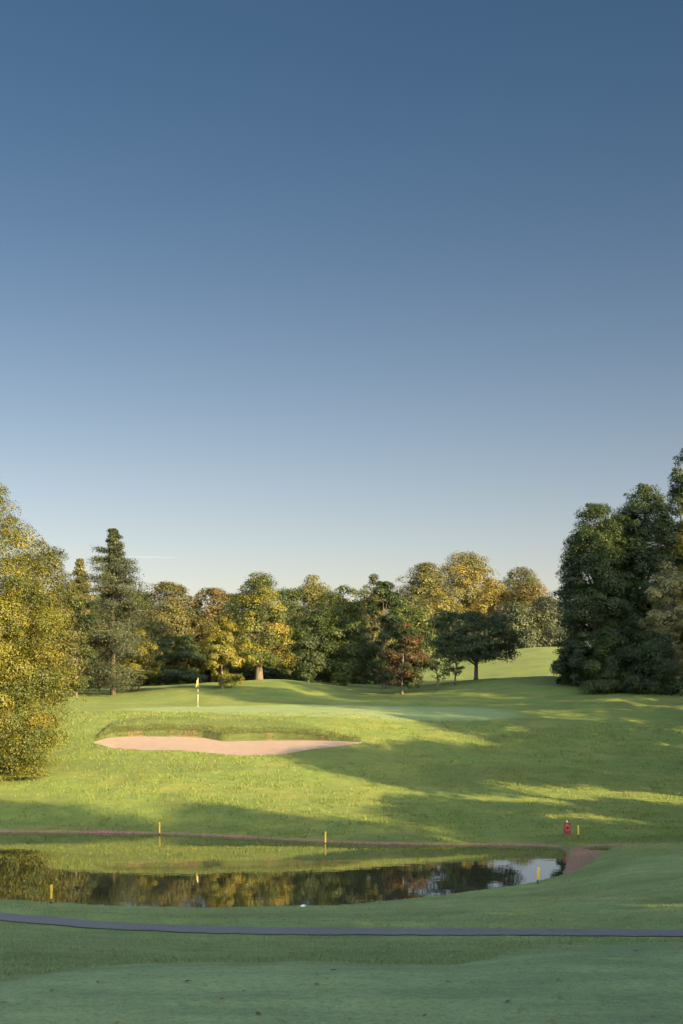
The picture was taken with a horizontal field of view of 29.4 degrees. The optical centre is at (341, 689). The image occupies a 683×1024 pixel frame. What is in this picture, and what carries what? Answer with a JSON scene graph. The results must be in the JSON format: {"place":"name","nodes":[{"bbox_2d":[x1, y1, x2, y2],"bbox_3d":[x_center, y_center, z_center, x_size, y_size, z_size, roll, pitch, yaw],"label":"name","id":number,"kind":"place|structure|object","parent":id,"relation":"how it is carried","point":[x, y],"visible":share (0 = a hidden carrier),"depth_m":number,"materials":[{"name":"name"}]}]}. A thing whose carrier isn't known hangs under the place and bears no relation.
{"place":"outdoors","nodes":[
{"label":"outdoors","id":0,"kind":"place"},
{"bbox_2d":[0,832,622,907],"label":"pond","id":1,"kind":"structure","parent":0,"point":[133,869],"depth_m":50.70,"materials":[{"name":"green liquid"}]},
{"bbox_2d":[0,647,682,1023],"bbox_3d":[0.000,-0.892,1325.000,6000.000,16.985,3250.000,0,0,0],"label":"ground","id":2,"kind":"structure","parent":0,"point":[528,693],"depth_m":62.97,"materials":[{"name":"green plant"}]},
{"bbox_2d":[0,481,92,778],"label":"weeping birch","id":3,"kind":"object","parent":2,"relation":"on","point":[17,741],"visible":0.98,"depth_m":73.17,"materials":[{"name":"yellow plant"}]},
{"bbox_2d":[3,540,92,694],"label":"broadleaf tree","id":4,"kind":"object","parent":2,"relation":"on","point":[48,558],"visible":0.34,"depth_m":111.19,"materials":[{"name":"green plant"}]},
{"bbox_2d":[50,884,52,902],"bbox_3d":[-9.383,6.618,42.034,0.084,0.660,0.084,1,1,-42],"label":"hazard stake","id":5,"kind":"object","parent":2,"relation":"on","point":[51,891],"visible":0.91,"depth_m":42.00,"materials":[{"name":"paint"}]},
{"bbox_2d":[54,589,100,696],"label":"broadleaf tree","id":6,"kind":"object","parent":2,"relation":"on","point":[84,626],"visible":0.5,"depth_m":113.75,"materials":[{"name":"green plant"}]},
{"bbox_2d":[58,558,108,688],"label":"tree","id":7,"kind":"object","parent":2,"relation":"on","point":[77,570],"visible":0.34,"depth_m":131.61,"materials":[{"name":"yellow plant"}]},
{"bbox_2d":[75,593,128,676],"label":"woodland tree","id":8,"kind":"object","parent":2,"relation":"on","point":[96,597],"visible":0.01,"depth_m":148.72,"materials":[{"name":"green plant"}]},
{"bbox_2d":[87,646,121,679],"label":"woodland bush","id":9,"kind":"object","parent":2,"relation":"on","point":[98,671],"visible":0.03,"depth_m":138.59,"materials":[{"name":"green plant"}]},
{"bbox_2d":[63,528,174,695],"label":"pine tree","id":10,"kind":"object","parent":2,"relation":"on","point":[115,604],"visible":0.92,"depth_m":117.45,"materials":[{"name":"green plant"}]},
{"bbox_2d":[115,653,159,685],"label":"woodland bush","id":11,"kind":"object","parent":2,"relation":"on","point":[148,682],"visible":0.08,"depth_m":142.44,"materials":[{"name":"green plant"}]},
{"bbox_2d":[116,590,166,683],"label":"woodland tree","id":12,"kind":"object","parent":2,"relation":"on","point":[145,603],"visible":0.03,"depth_m":154.76,"materials":[{"name":"green plant"}]},
{"bbox_2d":[118,628,165,689],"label":"broadleaf tree","id":13,"kind":"object","parent":2,"relation":"on","point":[135,663],"visible":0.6,"depth_m":120.30,"materials":[{"name":"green plant"}]},
{"bbox_2d":[147,680,184,684],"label":"woodland bush","id":14,"kind":"object","parent":2,"relation":"on","point":[163,682],"visible":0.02,"depth_m":144.74,"materials":[{"name":"green plant"}]},
{"bbox_2d":[134,580,215,684],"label":"broadleaf tree","id":15,"kind":"object","parent":2,"relation":"on","point":[170,612],"visible":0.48,"depth_m":135.73,"materials":[{"name":"green plant"}]},
{"bbox_2d":[145,635,208,684],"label":"evergreen shrub","id":16,"kind":"object","parent":2,"relation":"on","point":[192,649],"visible":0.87,"depth_m":132.57,"materials":[{"name":"green plant"}]},
{"bbox_2d":[156,596,202,682],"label":"woodland tree","id":17,"kind":"object","parent":2,"relation":"on","point":[195,610],"visible":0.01,"depth_m":157.38,"materials":[{"name":"green plant"}]},
{"bbox_2d":[180,670,232,683],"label":"woodland bush","id":18,"kind":"object","parent":2,"relation":"on","point":[207,679],"visible":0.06,"depth_m":141.53,"materials":[{"name":"green plant"}]},
{"bbox_2d":[171,587,245,681],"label":"broadleaf tree","id":19,"kind":"object","parent":2,"relation":"on","point":[218,596],"visible":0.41,"depth_m":137.81,"materials":[{"name":"green plant"}]},
{"bbox_2d":[93,722,360,741],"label":"bunker fringe grass","id":20,"kind":"structure","parent":2,"relation":"on","point":[119,728],"depth_m":83.37,"materials":[{"name":"green plant"}]},
{"bbox_2d":[198,616,256,688],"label":"broadleaf tree","id":21,"kind":"object","parent":2,"relation":"on","point":[217,640],"visible":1,"depth_m":113.64,"materials":[{"name":"yellow plant"}]},
{"bbox_2d":[95,736,361,754],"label":"sand bunker","id":22,"kind":"object","parent":2,"relation":"on","point":[194,744],"visible":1,"depth_m":81.10},
{"bbox_2d":[206,593,264,681],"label":"woodland tree","id":23,"kind":"object","parent":2,"relation":"on","point":[230,603],"visible":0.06,"depth_m":150.97,"materials":[{"name":"green plant"}]},
{"bbox_2d":[214,648,263,681],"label":"woodland bush","id":24,"kind":"object","parent":2,"relation":"on","point":[247,675],"visible":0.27,"depth_m":138.76,"materials":[{"name":"green plant"}]},
{"bbox_2d":[209,571,296,679],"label":"broadleaf tree","id":25,"kind":"object","parent":2,"relation":"on","point":[263,644],"visible":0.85,"depth_m":121.97,"materials":[{"name":"yellow plant"}]},
{"bbox_2d":[262,645,303,680],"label":"woodland bush","id":26,"kind":"object","parent":2,"relation":"on","point":[274,674],"visible":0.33,"depth_m":136.82,"materials":[{"name":"green plant"}]},
{"bbox_2d":[262,587,312,679],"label":"woodland tree","id":27,"kind":"object","parent":2,"relation":"on","point":[289,595],"visible":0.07,"depth_m":149.50,"materials":[{"name":"green plant"}]},
{"bbox_2d":[273,605,342,681],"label":"broadleaf tree","id":28,"kind":"object","parent":2,"relation":"on","point":[310,665],"visible":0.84,"depth_m":125.67,"materials":[{"name":"green plant"}]},
{"bbox_2d":[288,574,335,635],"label":"broadleaf tree","id":29,"kind":"object","parent":2,"relation":"on","point":[313,590],"visible":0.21,"depth_m":188.68,"materials":[{"name":"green plant"}]},
{"bbox_2d":[301,648,342,681],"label":"woodland bush","id":30,"kind":"object","parent":2,"relation":"on","point":[321,679],"visible":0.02,"depth_m":137.02,"materials":[{"name":"green plant"}]},
{"bbox_2d":[304,590,370,679],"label":"woodland tree","id":31,"kind":"object","parent":2,"relation":"on","point":[321,603],"visible":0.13,"depth_m":153.14,"materials":[{"name":"green plant"}]},
{"bbox_2d":[0,843,682,979],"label":"bank grass","id":32,"kind":"structure","parent":2,"relation":"on","point":[361,960],"depth_m":27.71,"materials":[{"name":"green plant"}]},
{"bbox_2d":[1,941,682,1023],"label":"tee grass","id":33,"kind":"structure","parent":2,"relation":"on","point":[407,964],"depth_m":15.49,"materials":[{"name":"green plant"}]},
{"bbox_2d":[313,584,372,685],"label":"broadleaf tree","id":34,"kind":"object","parent":2,"relation":"on","point":[350,667],"visible":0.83,"depth_m":126.72,"materials":[{"name":"green plant"}]},
{"bbox_2d":[348,641,385,683],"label":"woodland bush","id":35,"kind":"object","parent":2,"relation":"on","point":[364,679],"visible":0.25,"depth_m":137.27,"materials":[{"name":"green plant"}]},
{"bbox_2d":[341,587,394,675],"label":"woodland tree","id":36,"kind":"object","parent":2,"relation":"on","point":[359,594],"visible":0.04,"depth_m":155.91,"materials":[{"name":"green plant"}]},
{"bbox_2d":[358,573,397,670],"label":"broadleaf tree","id":37,"kind":"object","parent":2,"relation":"on","point":[374,620],"visible":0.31,"depth_m":149.41,"materials":[{"name":"green plant"}]},
{"bbox_2d":[364,581,408,688],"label":"broadleaf tree","id":38,"kind":"object","parent":2,"relation":"on","point":[390,597],"visible":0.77,"depth_m":123.47,"materials":[{"name":"green plant"}]},
{"bbox_2d":[379,662,400,685],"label":"woodland bush","id":39,"kind":"object","parent":2,"relation":"on","point":[396,675],"visible":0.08,"depth_m":135.17,"materials":[{"name":"green plant"}]},
{"bbox_2d":[378,596,420,670],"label":"woodland tree","id":40,"kind":"object","parent":2,"relation":"on","point":[404,600],"visible":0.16,"depth_m":159.44,"materials":[{"name":"green plant"}]},
{"bbox_2d":[372,622,430,694],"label":"broadleaf tree","id":41,"kind":"object","parent":2,"relation":"on","point":[408,635],"visible":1,"depth_m":113.54,"materials":[{"name":"red plant"}]},
{"bbox_2d":[401,605,438,658],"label":"broadleaf tree","id":42,"kind":"object","parent":2,"relation":"on","point":[416,620],"visible":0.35,"depth_m":248.19,"materials":[{"name":"green plant"}]},
{"bbox_2d":[392,561,452,622],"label":"broadleaf tree","id":43,"kind":"object","parent":2,"relation":"on","point":[427,578],"visible":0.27,"depth_m":327.92,"materials":[{"name":"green plant"}]},
{"bbox_2d":[420,653,450,689],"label":"sapling","id":44,"kind":"object","parent":2,"relation":"on","point":[431,663],"visible":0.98,"depth_m":114.75,"materials":[{"name":"green plant"}]},
{"bbox_2d":[413,588,465,632],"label":"broadleaf tree","id":45,"kind":"object","parent":2,"relation":"on","point":[440,602],"visible":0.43,"depth_m":303.46,"materials":[{"name":"yellow plant"}]},
{"bbox_2d":[425,611,476,654],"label":"broadleaf tree","id":46,"kind":"object","parent":2,"relation":"on","point":[438,632],"visible":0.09,"depth_m":259.37,"materials":[{"name":"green plant"}]},
{"bbox_2d":[443,647,468,684],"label":"sapling","id":47,"kind":"object","parent":2,"relation":"on","point":[454,671],"visible":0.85,"depth_m":116.80,"materials":[{"name":"green plant"}]},
{"bbox_2d":[443,630,477,652],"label":"hedge bush","id":48,"kind":"object","parent":2,"relation":"on","point":[457,634],"visible":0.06,"depth_m":250.55,"materials":[{"name":"green plant"}]},
{"bbox_2d":[430,549,501,631],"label":"broadleaf tree","id":49,"kind":"object","parent":2,"relation":"on","point":[468,570],"visible":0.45,"depth_m":332.02,"materials":[{"name":"yellow plant"}]},
{"bbox_2d":[418,609,525,679],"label":"spreading tree","id":50,"kind":"object","parent":2,"relation":"on","point":[480,648],"visible":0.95,"depth_m":120.55,"materials":[{"name":"green plant"}]},
{"bbox_2d":[467,578,513,632],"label":"broadleaf tree","id":51,"kind":"object","parent":2,"relation":"on","point":[490,602],"visible":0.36,"depth_m":313.69,"materials":[{"name":"yellow plant"}]},
{"bbox_2d":[475,629,515,644],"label":"hedge bush","id":52,"kind":"object","parent":2,"relation":"on","point":[483,633],"visible":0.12,"depth_m":249.91,"materials":[{"name":"green plant"}]},
{"bbox_2d":[478,601,544,647],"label":"broadleaf tree","id":53,"kind":"object","parent":2,"relation":"on","point":[518,613],"visible":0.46,"depth_m":255.33,"materials":[{"name":"green plant"}]},
{"bbox_2d":[500,566,545,601],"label":"broadleaf tree","id":54,"kind":"object","parent":2,"relation":"on","point":[523,574],"visible":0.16,"depth_m":343.64,"materials":[{"name":"green plant"}]},
{"bbox_2d":[502,626,549,648],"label":"hedge bush","id":55,"kind":"object","parent":2,"relation":"on","point":[535,635],"visible":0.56,"depth_m":249.70,"materials":[{"name":"green plant"}]},
{"bbox_2d":[498,582,558,630],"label":"broadleaf tree","id":56,"kind":"object","parent":2,"relation":"on","point":[525,590],"visible":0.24,"depth_m":307.83,"materials":[{"name":"yellow plant"}]},
{"bbox_2d":[537,867,539,883],"bbox_3d":[6.797,6.441,44.980,0.084,0.620,0.084,3,0,-16],"label":"hazard stake","id":57,"kind":"object","parent":2,"relation":"on","point":[538,868],"visible":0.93,"depth_m":44.95,"materials":[{"name":"paint"}]},
{"bbox_2d":[527,595,568,639],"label":"broadleaf tree","id":58,"kind":"object","parent":2,"relation":"on","point":[545,611],"visible":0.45,"depth_m":259.30,"materials":[{"name":"green plant"}]},
{"bbox_2d":[535,628,567,646],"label":"hedge bush","id":59,"kind":"object","parent":2,"relation":"on","point":[551,635],"visible":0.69,"depth_m":250.49,"materials":[{"name":"green plant"}]},
{"bbox_2d":[564,820,570,836],"bbox_3d":[10.338,6.375,59.554,0.330,0.820,0.147,0,0,0],"label":"lifebuoy stand","id":60,"kind":"object","parent":2,"relation":"on","point":[567,828],"visible":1,"depth_m":59.55,"materials":[{"name":"metal"}]},
{"bbox_2d":[549,637,590,686],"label":"evergreen shrub","id":61,"kind":"object","parent":2,"relation":"on","point":[556,666],"visible":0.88,"depth_m":109.48,"materials":[{"name":"green plant"}]},
{"bbox_2d":[551,502,643,685],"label":"broadleaf tree","id":62,"kind":"object","parent":2,"relation":"on","point":[584,617],"visible":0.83,"depth_m":110.31,"materials":[{"name":"green plant"}]},
{"bbox_2d":[578,634,636,694],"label":"evergreen shrub","id":63,"kind":"object","parent":2,"relation":"on","point":[603,683],"visible":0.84,"depth_m":104.76,"materials":[{"name":"green plant"}]},
{"bbox_2d":[588,518,649,646],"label":"broadleaf tree","id":64,"kind":"object","parent":2,"relation":"on","point":[619,568],"depth_m":120.58,"materials":[{"name":"green plant"}]},
{"bbox_2d":[590,483,682,679],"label":"broadleaf tree","id":65,"kind":"object","parent":2,"relation":"on","point":[637,535],"visible":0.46,"depth_m":112.61,"materials":[{"name":"green plant"}]},
{"bbox_2d":[615,630,682,696],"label":"evergreen shrub","id":66,"kind":"object","parent":2,"relation":"on","point":[656,649],"visible":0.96,"depth_m":102.61,"materials":[{"name":"green plant"}]},
{"bbox_2d":[637,560,682,691],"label":"broadleaf tree","id":67,"kind":"object","parent":2,"relation":"on","point":[669,621],"visible":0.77,"depth_m":105.45,"materials":[{"name":"green plant"}]},
{"bbox_2d":[639,448,682,681],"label":"broadleaf tree","id":68,"kind":"object","parent":2,"relation":"on","point":[676,493],"visible":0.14,"depth_m":119.69,"materials":[{"name":"green plant"}]},
{"bbox_2d":[670,504,682,654],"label":"broadleaf tree","id":69,"kind":"object","parent":2,"relation":"on","point":[680,546],"visible":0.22,"depth_m":115.62,"materials":[{"name":"green plant"}]},
{"bbox_2d":[0,912,682,935],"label":"cart path","id":70,"kind":"structure","parent":0,"point":[256,930],"depth_m":31.00,"materials":[{"name":"grey asphalt"}]},
{"bbox_2d":[0,0,682,675],"label":"sky","id":71,"kind":"structure","parent":0,"point":[342,292],"materials":[{"name":"blue"}]},
{"bbox_2d":[2,896,682,1022],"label":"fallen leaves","id":72,"kind":"object","parent":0,"point":[339,959],"visible":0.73,"depth_m":19.40,"materials":[{"name":"brown plant"}]}
]}

